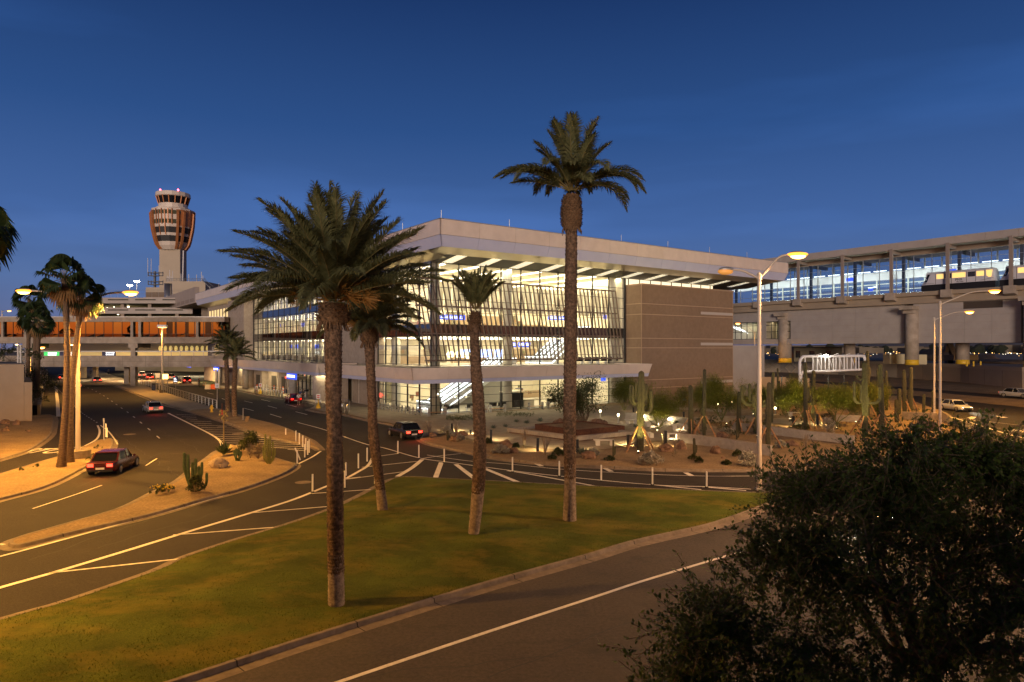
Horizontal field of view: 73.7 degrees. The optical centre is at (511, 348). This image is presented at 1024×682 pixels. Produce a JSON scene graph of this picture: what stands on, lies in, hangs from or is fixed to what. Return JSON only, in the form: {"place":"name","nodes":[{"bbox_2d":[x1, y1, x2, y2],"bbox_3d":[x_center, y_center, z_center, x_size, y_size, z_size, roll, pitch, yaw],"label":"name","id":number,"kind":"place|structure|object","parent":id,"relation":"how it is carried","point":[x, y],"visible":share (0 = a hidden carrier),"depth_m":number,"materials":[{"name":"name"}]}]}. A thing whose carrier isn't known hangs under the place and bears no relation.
{"place":"outdoors","nodes":[
{"label":"outdoors","id":0,"kind":"place"},
{"bbox_2d":[0,349,23,355],"bbox_3d":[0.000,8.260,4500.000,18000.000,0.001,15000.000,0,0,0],"label":"ground","id":1,"kind":"structure","parent":0,"point":[14,354],"depth_m":1095.02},
{"bbox_2d":[149,189,195,286],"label":"control tower","id":2,"kind":"structure","parent":1,"relation":"on","point":[172,218],"depth_m":393.71,"materials":[{"name":"beige concrete"}]},
{"bbox_2d":[24,370,45,404],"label":"planted bank","id":3,"kind":"structure","parent":0,"point":[40,381],"depth_m":155.10,"materials":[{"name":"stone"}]},
{"bbox_2d":[11,284,48,374],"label":"fan palm","id":4,"kind":"object","parent":3,"relation":"on","point":[17,302],"visible":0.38,"depth_m":111.68,"materials":[{"name":"green plant"}]},
{"bbox_2d":[15,301,56,394],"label":"fan palm","id":5,"kind":"object","parent":3,"relation":"on","point":[34,306],"visible":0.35,"depth_m":103.37,"materials":[{"name":"green plant"}]},
{"bbox_2d":[21,310,56,397],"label":"fan palm","id":6,"kind":"object","parent":3,"relation":"on","point":[40,331],"visible":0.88,"depth_m":97.70,"materials":[{"name":"green plant"}]},
{"bbox_2d":[24,362,59,394],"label":"tree","id":7,"kind":"object","parent":3,"relation":"on","point":[42,384],"visible":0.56,"depth_m":99.36,"materials":[{"name":"green plant"}]},
{"bbox_2d":[0,439,110,496],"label":"gravel island","id":8,"kind":"structure","parent":0,"point":[29,477],"depth_m":43.90,"materials":[{"name":"gravel"}]},
{"bbox_2d":[34,253,90,467],"bbox_3d":[-30.656,0.951,46.558,3.376,14.860,3.255,0,0,44],"label":"fan palm","id":9,"kind":"object","parent":8,"relation":"on","point":[63,293],"visible":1,"depth_m":46.44,"materials":[{"name":"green plant"}]},
{"bbox_2d":[15,288,138,458],"bbox_3d":[-32.122,1.791,50.450,8.940,12.517,1.700,0,0,0],"label":"street lamp","id":10,"kind":"object","parent":8,"relation":"on","point":[81,453],"visible":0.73,"depth_m":50.33,"materials":[{"name":"metal"}]},
{"bbox_2d":[52,274,106,462],"bbox_3d":[-30.572,1.495,48.440,3.288,13.691,3.243,0,0,0],"label":"fan palm","id":11,"kind":"object","parent":8,"relation":"on","point":[91,305],"visible":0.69,"depth_m":48.27,"materials":[{"name":"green plant"}]},
{"bbox_2d":[80,369,209,409],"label":"pavement","id":12,"kind":"structure","parent":0,"point":[164,398],"depth_m":120.50,"materials":[{"name":"concrete"}]},
{"bbox_2d":[157,325,167,392],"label":"median lamp","id":13,"kind":"object","parent":12,"relation":"on","point":[161,327],"visible":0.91,"depth_m":125.23,"materials":[{"name":"metal"}]},
{"bbox_2d":[13,448,292,543],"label":"gravel island","id":14,"kind":"structure","parent":0,"point":[245,470],"depth_m":38.97,"materials":[{"name":"gravel"}]},
{"bbox_2d":[183,452,207,491],"bbox_3d":[-17.823,6.938,38.435,1.421,2.238,0.543,0,0,0],"label":"column cactus","id":15,"kind":"object","parent":14,"relation":"on","point":[195,469],"depth_m":38.38,"materials":[{"name":"plant"}]},
{"bbox_2d":[185,474,205,490],"bbox_3d":[-17.672,7.466,38.196,1.058,1.000,0.954,0,0,0],"label":"island shrub","id":16,"kind":"object","parent":14,"relation":"on","point":[196,479],"visible":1,"depth_m":38.07,"materials":[{"name":"green plant"}]},
{"bbox_2d":[207,457,228,468],"bbox_3d":[-19.843,7.824,46.050,1.344,0.982,0.969,0,0,0],"label":"boulder","id":17,"kind":"object","parent":14,"relation":"on","point":[218,462],"visible":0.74,"depth_m":45.79,"materials":[{"name":"stone"}]},
{"bbox_2d":[215,409,233,454],"bbox_3d":[-21.713,6.247,51.440,1.535,3.473,1.448,0,0,-42],"label":"agave","id":18,"kind":"object","parent":14,"relation":"on","point":[223,449],"visible":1,"depth_m":51.39,"materials":[{"name":"green plant"}]},
{"bbox_2d":[237,430,260,451],"bbox_3d":[-20.207,7.076,52.622,1.946,1.778,1.904,0,0,0],"label":"island shrub","id":19,"kind":"object","parent":14,"relation":"on","point":[252,438],"visible":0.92,"depth_m":52.44,"materials":[{"name":"green plant"}]},
{"bbox_2d":[262,434,275,463],"bbox_3d":[-16.941,6.980,47.649,0.934,2.122,0.393,0,0,0],"label":"column cactus","id":20,"kind":"object","parent":14,"relation":"on","point":[267,459],"depth_m":47.57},
{"bbox_2d":[0,476,780,681],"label":"lawn","id":21,"kind":"structure","parent":0,"point":[380,593],"depth_m":24.35,"materials":[{"name":"plant"}]},
{"bbox_2d":[216,180,451,606],"bbox_3d":[-5.500,1.433,21.509,7.424,13.404,7.390,0,0,0],"label":"date palm","id":22,"kind":"object","parent":21,"relation":"on","point":[327,252],"visible":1,"depth_m":20.75,"materials":[{"name":"green plant"}]},
{"bbox_2d":[311,278,425,510],"bbox_3d":[-7.002,2.030,33.443,5.506,12.116,5.842,0,0,0],"label":"date palm","id":23,"kind":"object","parent":21,"relation":"on","point":[365,326],"visible":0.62,"depth_m":33.28,"materials":[{"name":"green plant"}]},
{"bbox_2d":[449,264,505,534],"bbox_3d":[-1.464,2.230,28.924,2.553,11.558,2.805,0,0,0],"label":"date palm","id":24,"kind":"object","parent":21,"relation":"on","point":[474,288],"visible":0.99,"depth_m":28.70,"materials":[{"name":"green plant"}]},
{"bbox_2d":[493,111,646,521],"bbox_3d":[2.654,-1.234,31.648,6.137,18.863,6.545,0,0,43],"label":"date palm","id":25,"kind":"object","parent":21,"relation":"on","point":[576,161],"visible":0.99,"depth_m":31.57,"materials":[{"name":"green plant"}]},
{"bbox_2d":[718,251,807,489],"bbox_3d":[14.422,1.263,39.275,4.998,13.694,0.621,0,0,9],"label":"street lamp","id":26,"kind":"object","parent":21,"relation":"on","point":[759,276],"visible":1,"depth_m":39.22,"materials":[{"name":"metal"}]},
{"bbox_2d":[157,384,721,449],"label":"plaza paving","id":27,"kind":"structure","parent":0,"point":[500,433],"depth_m":74.98,"materials":[{"name":"concrete"}]},
{"bbox_2d":[377,402,421,415],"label":"post rail","id":28,"kind":"object","parent":27,"relation":"on","point":[401,407],"visible":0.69,"depth_m":85.40,"materials":[{"name":"metal"}]},
{"bbox_2d":[195,210,787,414],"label":"terminal building","id":29,"kind":"structure","parent":27,"relation":"on","point":[659,315],"depth_m":99.78,"materials":[{"name":"glass"}]},
{"bbox_2d":[387,312,517,400],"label":"window","id":30,"kind":"structure","parent":29,"relation":"in","point":[404,348],"depth_m":106.82,"materials":[{"name":"brown"}]},
{"bbox_2d":[499,388,533,406],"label":"kiosk","id":31,"kind":"object","parent":29,"relation":"in","point":[515,398],"visible":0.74,"depth_m":93.35,"materials":[{"name":"black metal"}]},
{"bbox_2d":[507,421,633,440],"bbox_3d":[5.431,7.620,63.941,7.966,0.840,9.146,0,0,-37],"label":"planter","id":32,"kind":"object","parent":27,"relation":"on","point":[586,430],"visible":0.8,"depth_m":62.73,"materials":[{"name":"concrete"}]},
{"bbox_2d":[539,371,608,420],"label":"olive tree","id":33,"kind":"object","parent":32,"relation":"in","point":[583,390],"visible":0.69,"depth_m":68.62,"materials":[{"name":"green plant"}]},
{"bbox_2d":[0,367,1023,616],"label":"road","id":34,"kind":"structure","parent":0,"point":[24,515],"depth_m":42.83,"materials":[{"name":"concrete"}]},
{"bbox_2d":[0,362,31,420],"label":"sandstone wall","id":35,"kind":"structure","parent":34,"relation":"on","point":[15,394],"depth_m":75.40,"materials":[{"name":"stone"}]},
{"bbox_2d":[0,343,43,361],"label":"tree","id":36,"kind":"object","parent":35,"relation":"on","point":[13,347],"visible":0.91,"depth_m":90.14,"materials":[{"name":"green plant"}]},
{"bbox_2d":[0,414,52,457],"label":"gravel corner","id":37,"kind":"object","parent":34,"relation":"on","point":[16,439],"visible":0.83,"depth_m":63.84,"materials":[{"name":"gravel"}]},
{"bbox_2d":[0,206,21,271],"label":"fan palm","id":38,"kind":"object","parent":37,"relation":"on","point":[8,231],"visible":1,"depth_m":51.20,"materials":[{"name":"green plant"}]},
{"bbox_2d":[0,414,58,461],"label":"kerb","id":39,"kind":"structure","parent":34,"relation":"on","point":[50,435],"depth_m":59.36,"materials":[{"name":"concrete"}]},
{"bbox_2d":[0,438,117,501],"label":"kerb","id":40,"kind":"structure","parent":34,"relation":"on","point":[67,477],"depth_m":41.76,"materials":[{"name":"concrete"}]},
{"bbox_2d":[86,448,138,474],"bbox_3d":[-26.831,7.470,46.074,2.190,1.460,4.640,0,0,-10],"label":"moving car","id":41,"kind":"object","parent":34,"relation":"on","point":[118,460],"visible":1,"depth_m":44.67,"materials":[{"name":"red paint"}]},
{"bbox_2d":[24,287,207,371],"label":"old terminal","id":42,"kind":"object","parent":34,"relation":"on","point":[184,299],"visible":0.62,"depth_m":196.00,"materials":[{"name":"concrete"}]},
{"bbox_2d":[62,290,200,315],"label":"parking garage","id":43,"kind":"structure","parent":42,"relation":"on","point":[124,306],"depth_m":200.00,"materials":[{"name":"concrete"}]},
{"bbox_2d":[144,270,220,297],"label":"rooftop plant block","id":44,"kind":"structure","parent":43,"relation":"on","point":[176,286],"depth_m":268.00,"materials":[{"name":"beige concrete"}]},
{"bbox_2d":[0,343,232,385],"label":"roadway","id":45,"kind":"structure","parent":34,"relation":"on","point":[133,362],"depth_m":149.00,"materials":[{"name":"concrete"}]},
{"bbox_2d":[0,316,229,344],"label":"footbridge","id":46,"kind":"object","parent":45,"relation":"on","point":[145,329],"visible":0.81,"depth_m":150.47,"materials":[{"name":"concrete"}]},
{"bbox_2d":[0,447,300,550],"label":"kerb","id":47,"kind":"structure","parent":34,"relation":"on","point":[9,545],"depth_m":33.51,"materials":[{"name":"concrete"}]},
{"bbox_2d":[142,401,162,413],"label":"moving car","id":48,"kind":"object","parent":34,"relation":"on","point":[150,406],"visible":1,"depth_m":86.75,"materials":[{"name":"silver metal"}]},
{"bbox_2d":[80,368,324,450],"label":"kerb","id":49,"kind":"structure","parent":34,"relation":"on","point":[315,448],"depth_m":71.89,"materials":[{"name":"concrete"}]},
{"bbox_2d":[190,408,317,447],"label":"gravel median","id":50,"kind":"object","parent":34,"relation":"on","point":[267,428],"visible":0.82,"depth_m":71.59,"materials":[{"name":"gravel"}]},
{"bbox_2d":[204,324,249,411],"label":"date palm","id":51,"kind":"object","parent":50,"relation":"on","point":[223,333],"visible":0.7,"depth_m":87.23,"materials":[{"name":"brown plant"}]},
{"bbox_2d":[211,334,256,416],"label":"date palm","id":52,"kind":"object","parent":50,"relation":"on","point":[237,344],"visible":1,"depth_m":80.91,"materials":[{"name":"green plant"}]},
{"bbox_2d":[33,402,685,678],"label":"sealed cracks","id":53,"kind":"object","parent":34,"relation":"on","point":[436,633],"visible":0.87,"depth_m":19.65,"materials":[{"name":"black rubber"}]},
{"bbox_2d":[0,476,783,681],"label":"kerb","id":54,"kind":"structure","parent":34,"relation":"on","point":[229,668],"depth_m":22.30,"materials":[{"name":"concrete"}]},
{"bbox_2d":[388,421,422,439],"bbox_3d":[-9.969,7.470,63.342,2.190,1.460,4.640,0,0,-32],"label":"moving car","id":55,"kind":"object","parent":34,"relation":"on","point":[402,430],"visible":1,"depth_m":62.04,"materials":[{"name":"black paint"}]},
{"bbox_2d":[0,386,1021,681],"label":"road markings","id":56,"kind":"object","parent":34,"relation":"on","point":[298,446],"visible":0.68,"depth_m":31.12,"materials":[{"name":"white paint"}]},
{"bbox_2d":[164,379,972,471],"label":"kerb","id":57,"kind":"structure","parent":34,"relation":"on","point":[422,441],"depth_m":48.51,"materials":[{"name":"concrete"}]},
{"bbox_2d":[798,353,865,383],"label":"sign gantry","id":58,"kind":"object","parent":34,"relation":"on","point":[830,363],"visible":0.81,"depth_m":117.88,"materials":[{"name":"metal"}]},
{"bbox_2d":[942,399,972,411],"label":"moving car","id":59,"kind":"object","parent":34,"relation":"on","point":[956,405],"visible":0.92,"depth_m":90.02,"materials":[{"name":"white paint"}]},
{"bbox_2d":[0,0,1023,348],"label":"sky","id":60,"kind":"structure","parent":0,"point":[758,129],"materials":[{"name":"blue"}]},
{"bbox_2d":[48,379,978,468],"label":"garden ground","id":61,"kind":"structure","parent":0,"point":[624,458],"depth_m":55.81,"materials":[{"name":"soil"}]},
{"bbox_2d":[608,376,637,409],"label":"palo verde tree","id":62,"kind":"object","parent":61,"relation":"on","point":[620,388],"visible":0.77,"depth_m":88.48,"materials":[{"name":"green plant"}]},
{"bbox_2d":[626,371,653,451],"bbox_3d":[10.083,4.945,54.209,2.234,6.411,2.746,0,0,15],"label":"saguaro","id":63,"kind":"object","parent":61,"relation":"on","point":[641,398],"visible":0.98,"depth_m":54.00,"materials":[{"name":"plant"}]},
{"bbox_2d":[637,450,663,464],"bbox_3d":[9.717,7.548,47.719,1.968,1.015,1.957,0,0,0],"label":"silver shrub","id":64,"kind":"object","parent":61,"relation":"on","point":[647,457],"visible":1,"depth_m":47.41,"materials":[{"name":"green plant"}]},
{"bbox_2d":[625,412,687,425],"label":"garden wall","id":65,"kind":"structure","parent":61,"relation":"on","point":[633,415],"depth_m":73.94,"materials":[{"name":"concrete"}]},
{"bbox_2d":[622,379,698,428],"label":"palo verde tree","id":66,"kind":"object","parent":61,"relation":"on","point":[659,408],"visible":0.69,"depth_m":67.40,"materials":[{"name":"green plant"}]},
{"bbox_2d":[678,385,700,433],"bbox_3d":[16.654,5.768,63.402,2.330,4.765,2.076,0,0,0],"label":"saguaro","id":67,"kind":"object","parent":61,"relation":"on","point":[691,421],"visible":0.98,"depth_m":63.52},
{"bbox_2d":[686,374,718,406],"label":"palo verde tree","id":68,"kind":"object","parent":61,"relation":"on","point":[699,392],"visible":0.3,"depth_m":84.17,"materials":[{"name":"green plant"}]},
{"bbox_2d":[693,369,715,436],"bbox_3d":[17.619,5.000,62.606,2.224,6.300,2.329,0,0,13],"label":"saguaro","id":69,"kind":"object","parent":61,"relation":"on","point":[703,418],"visible":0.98,"depth_m":62.48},
{"bbox_2d":[693,370,746,419],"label":"palo verde tree","id":70,"kind":"object","parent":61,"relation":"on","point":[715,394],"visible":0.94,"depth_m":76.14,"materials":[{"name":"green plant"}]},
{"bbox_2d":[680,433,772,455],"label":"garden wall","id":71,"kind":"structure","parent":61,"relation":"on","point":[724,443],"depth_m":55.16,"materials":[{"name":"concrete"}]},
{"bbox_2d":[730,392,742,431],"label":"saguaro","id":72,"kind":"object","parent":61,"relation":"on","point":[739,421],"visible":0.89,"depth_m":66.93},
{"bbox_2d":[736,449,762,465],"bbox_3d":[16.314,7.513,47.109,1.770,1.192,1.652,0,0,-36],"label":"silver shrub","id":73,"kind":"object","parent":61,"relation":"on","point":[749,457],"visible":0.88,"depth_m":46.86,"materials":[{"name":"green plant"}]},
{"bbox_2d":[740,383,765,433],"bbox_3d":[23.087,5.718,64.898,2.506,4.865,2.009,0,0,24],"label":"saguaro","id":74,"kind":"object","parent":61,"relation":"on","point":[753,401],"visible":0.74,"depth_m":64.62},
{"bbox_2d":[736,378,775,412],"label":"palo verde tree","id":75,"kind":"object","parent":61,"relation":"on","point":[752,393],"visible":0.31,"depth_m":85.80,"materials":[{"name":"green plant"}]},
{"bbox_2d":[762,382,782,447],"bbox_3d":[20.616,5.419,54.970,2.925,5.463,0.422,0,0,-26],"label":"saguaro","id":76,"kind":"object","parent":61,"relation":"on","point":[768,428],"visible":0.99,"depth_m":54.83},
{"bbox_2d":[762,378,795,415],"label":"palo verde tree","id":77,"kind":"object","parent":61,"relation":"on","point":[776,392],"visible":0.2,"depth_m":82.17,"materials":[{"name":"green plant"}]},
{"bbox_2d":[762,377,808,391],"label":"utility wall","id":78,"kind":"structure","parent":61,"relation":"on","point":[765,380],"depth_m":120.00,"materials":[{"name":"beige"}]},
{"bbox_2d":[731,422,854,443],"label":"garden wall","id":79,"kind":"structure","parent":61,"relation":"on","point":[800,433],"depth_m":61.29,"materials":[{"name":"concrete"}]},
{"bbox_2d":[790,362,816,430],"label":"saguaro","id":80,"kind":"object","parent":61,"relation":"on","point":[806,393],"visible":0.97,"depth_m":68.19,"materials":[{"name":"plant"}]},
{"bbox_2d":[774,373,835,416],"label":"palo verde tree","id":81,"kind":"object","parent":61,"relation":"on","point":[796,392],"visible":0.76,"depth_m":78.43,"materials":[{"name":"green plant"}]},
{"bbox_2d":[808,370,823,423],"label":"saguaro","id":82,"kind":"object","parent":61,"relation":"on","point":[812,408],"visible":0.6,"depth_m":74.95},
{"bbox_2d":[810,382,876,424],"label":"palo verde tree","id":83,"kind":"object","parent":61,"relation":"on","point":[836,399],"visible":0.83,"depth_m":71.13,"materials":[{"name":"green plant"}]},
{"bbox_2d":[836,380,877,414],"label":"palo verde tree","id":84,"kind":"object","parent":61,"relation":"on","point":[873,388],"visible":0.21,"depth_m":75.45,"materials":[{"name":"green plant"}]},
{"bbox_2d":[849,361,881,437],"bbox_3d":[32.523,4.636,62.560,2.568,7.029,2.544,0,0,10],"label":"saguaro","id":85,"kind":"object","parent":61,"relation":"on","point":[864,400],"visible":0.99,"depth_m":62.43,"materials":[{"name":"plant"}]},
{"bbox_2d":[874,364,888,434],"bbox_3d":[34.666,4.771,64.040,3.231,6.758,0.494,0,0,-27],"label":"saguaro","id":86,"kind":"object","parent":61,"relation":"on","point":[881,417],"visible":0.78,"depth_m":63.87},
{"bbox_2d":[891,370,911,413],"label":"saguaro","id":87,"kind":"object","parent":61,"relation":"on","point":[905,405],"visible":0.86,"depth_m":82.10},
{"bbox_2d":[907,367,917,409],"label":"saguaro","id":88,"kind":"object","parent":61,"relation":"on","point":[910,395],"visible":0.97,"depth_m":89.28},
{"bbox_2d":[902,412,936,420],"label":"garden wall","id":89,"kind":"structure","parent":61,"relation":"on","point":[908,415],"depth_m":77.40,"materials":[{"name":"concrete"}]},
{"bbox_2d":[933,310,973,412],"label":"street lamp","id":90,"kind":"object","parent":61,"relation":"on","point":[967,312],"visible":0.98,"depth_m":84.76,"materials":[{"name":"metal"}]},
{"bbox_2d":[939,289,1000,432],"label":"street lamp","id":91,"kind":"object","parent":61,"relation":"on","point":[994,291],"visible":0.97,"depth_m":65.43,"materials":[{"name":"metal"}]},
{"bbox_2d":[216,474,1023,681],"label":"road","id":92,"kind":"structure","parent":0,"point":[590,659],"depth_m":19.79,"materials":[{"name":"asphalt"}]},
{"bbox_2d":[645,406,828,424],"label":"garden path","id":93,"kind":"structure","parent":0,"point":[751,417],"depth_m":77.20,"materials":[{"name":"concrete"}]},
{"bbox_2d":[597,402,1023,681],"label":"foreground tree","id":94,"kind":"object","parent":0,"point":[907,493],"visible":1,"depth_m":12.78,"materials":[{"name":"green plant"}]},
{"bbox_2d":[764,372,1010,393],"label":"gravel slope","id":95,"kind":"structure","parent":0,"point":[953,386],"depth_m":136.57,"materials":[{"name":"stone"}]},
{"bbox_2d":[764,359,1023,388],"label":"boundary wall","id":96,"kind":"structure","parent":95,"relation":"on","point":[1007,376],"depth_m":135.49,"materials":[{"name":"beige concrete"}]},
{"bbox_2d":[764,352,1022,366],"bbox_3d":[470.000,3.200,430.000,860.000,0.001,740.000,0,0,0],"label":"airfield ground","id":97,"kind":"structure","parent":0,"point":[875,356],"depth_m":251.16,"materials":[{"name":"grey"}]},
{"bbox_2d":[792,347,843,361],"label":"site cabin","id":98,"kind":"object","parent":97,"relation":"on","point":[798,353],"visible":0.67,"depth_m":170.00,"materials":[{"name":"brown"}]},
{"bbox_2d":[732,228,1023,366],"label":"train station","id":99,"kind":"object","parent":97,"relation":"on","point":[890,317],"visible":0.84,"depth_m":138.90,"materials":[{"name":"concrete"}]},
{"bbox_2d":[921,267,999,291],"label":"train car","id":100,"kind":"object","parent":99,"relation":"on","point":[973,278],"visible":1,"depth_m":126.63,"materials":[{"name":"grey paint"}]},
{"bbox_2d":[1000,265,1023,286],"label":"train car","id":101,"kind":"object","parent":99,"relation":"on","point":[1018,275],"visible":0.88,"depth_m":120.16,"materials":[{"name":"grey paint"}]},
{"bbox_2d":[770,344,1007,353],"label":"distant trees","id":102,"kind":"object","parent":97,"relation":"on","point":[994,349],"visible":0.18,"depth_m":463.96,"materials":[{"name":"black plant"}]},
{"bbox_2d":[764,345,1022,352],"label":"distant sheds","id":103,"kind":"object","parent":97,"relation":"on","point":[901,349],"visible":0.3,"depth_m":503.28,"materials":[{"name":"concrete"}]},
{"bbox_2d":[883,354,904,363],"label":"pale container","id":104,"kind":"object","parent":97,"relation":"on","point":[893,358],"visible":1,"depth_m":142.00,"materials":[{"name":"beige"}]},
{"bbox_2d":[919,349,948,360],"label":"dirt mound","id":105,"kind":"object","parent":97,"relation":"on","point":[928,353],"visible":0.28,"depth_m":181.41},
{"bbox_2d":[978,359,1022,363],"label":"dirt mound","id":106,"kind":"object","parent":97,"relation":"on","point":[1004,361],"visible":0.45,"depth_m":147.15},
{"bbox_2d":[801,343,1022,346],"bbox_3d":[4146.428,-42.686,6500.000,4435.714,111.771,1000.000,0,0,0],"label":"hills","id":107,"kind":"structure","parent":0,"point":[937,344],"depth_m":6000.00,"materials":[{"name":"grey"}]},
{"bbox_2d":[809,383,1023,406],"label":"gravel bank","id":108,"kind":"structure","parent":0,"point":[1000,401],"depth_m":107.43,"materials":[{"name":"stone"}]},
{"bbox_2d":[809,381,1023,398],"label":"road","id":109,"kind":"structure","parent":0,"point":[963,393],"depth_m":116.62,"materials":[{"name":"asphalt"}]},
{"bbox_2d":[999,388,1023,397],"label":"moving car","id":110,"kind":"object","parent":109,"relation":"on","point":[1012,392],"visible":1,"depth_m":103.86,"materials":[{"name":"silver metal"}]},
{"bbox_2d":[943,343,977,362],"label":"excavator","id":111,"kind":"object","parent":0,"point":[949,348],"visible":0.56,"depth_m":149.45,"materials":[{"name":"brown"}]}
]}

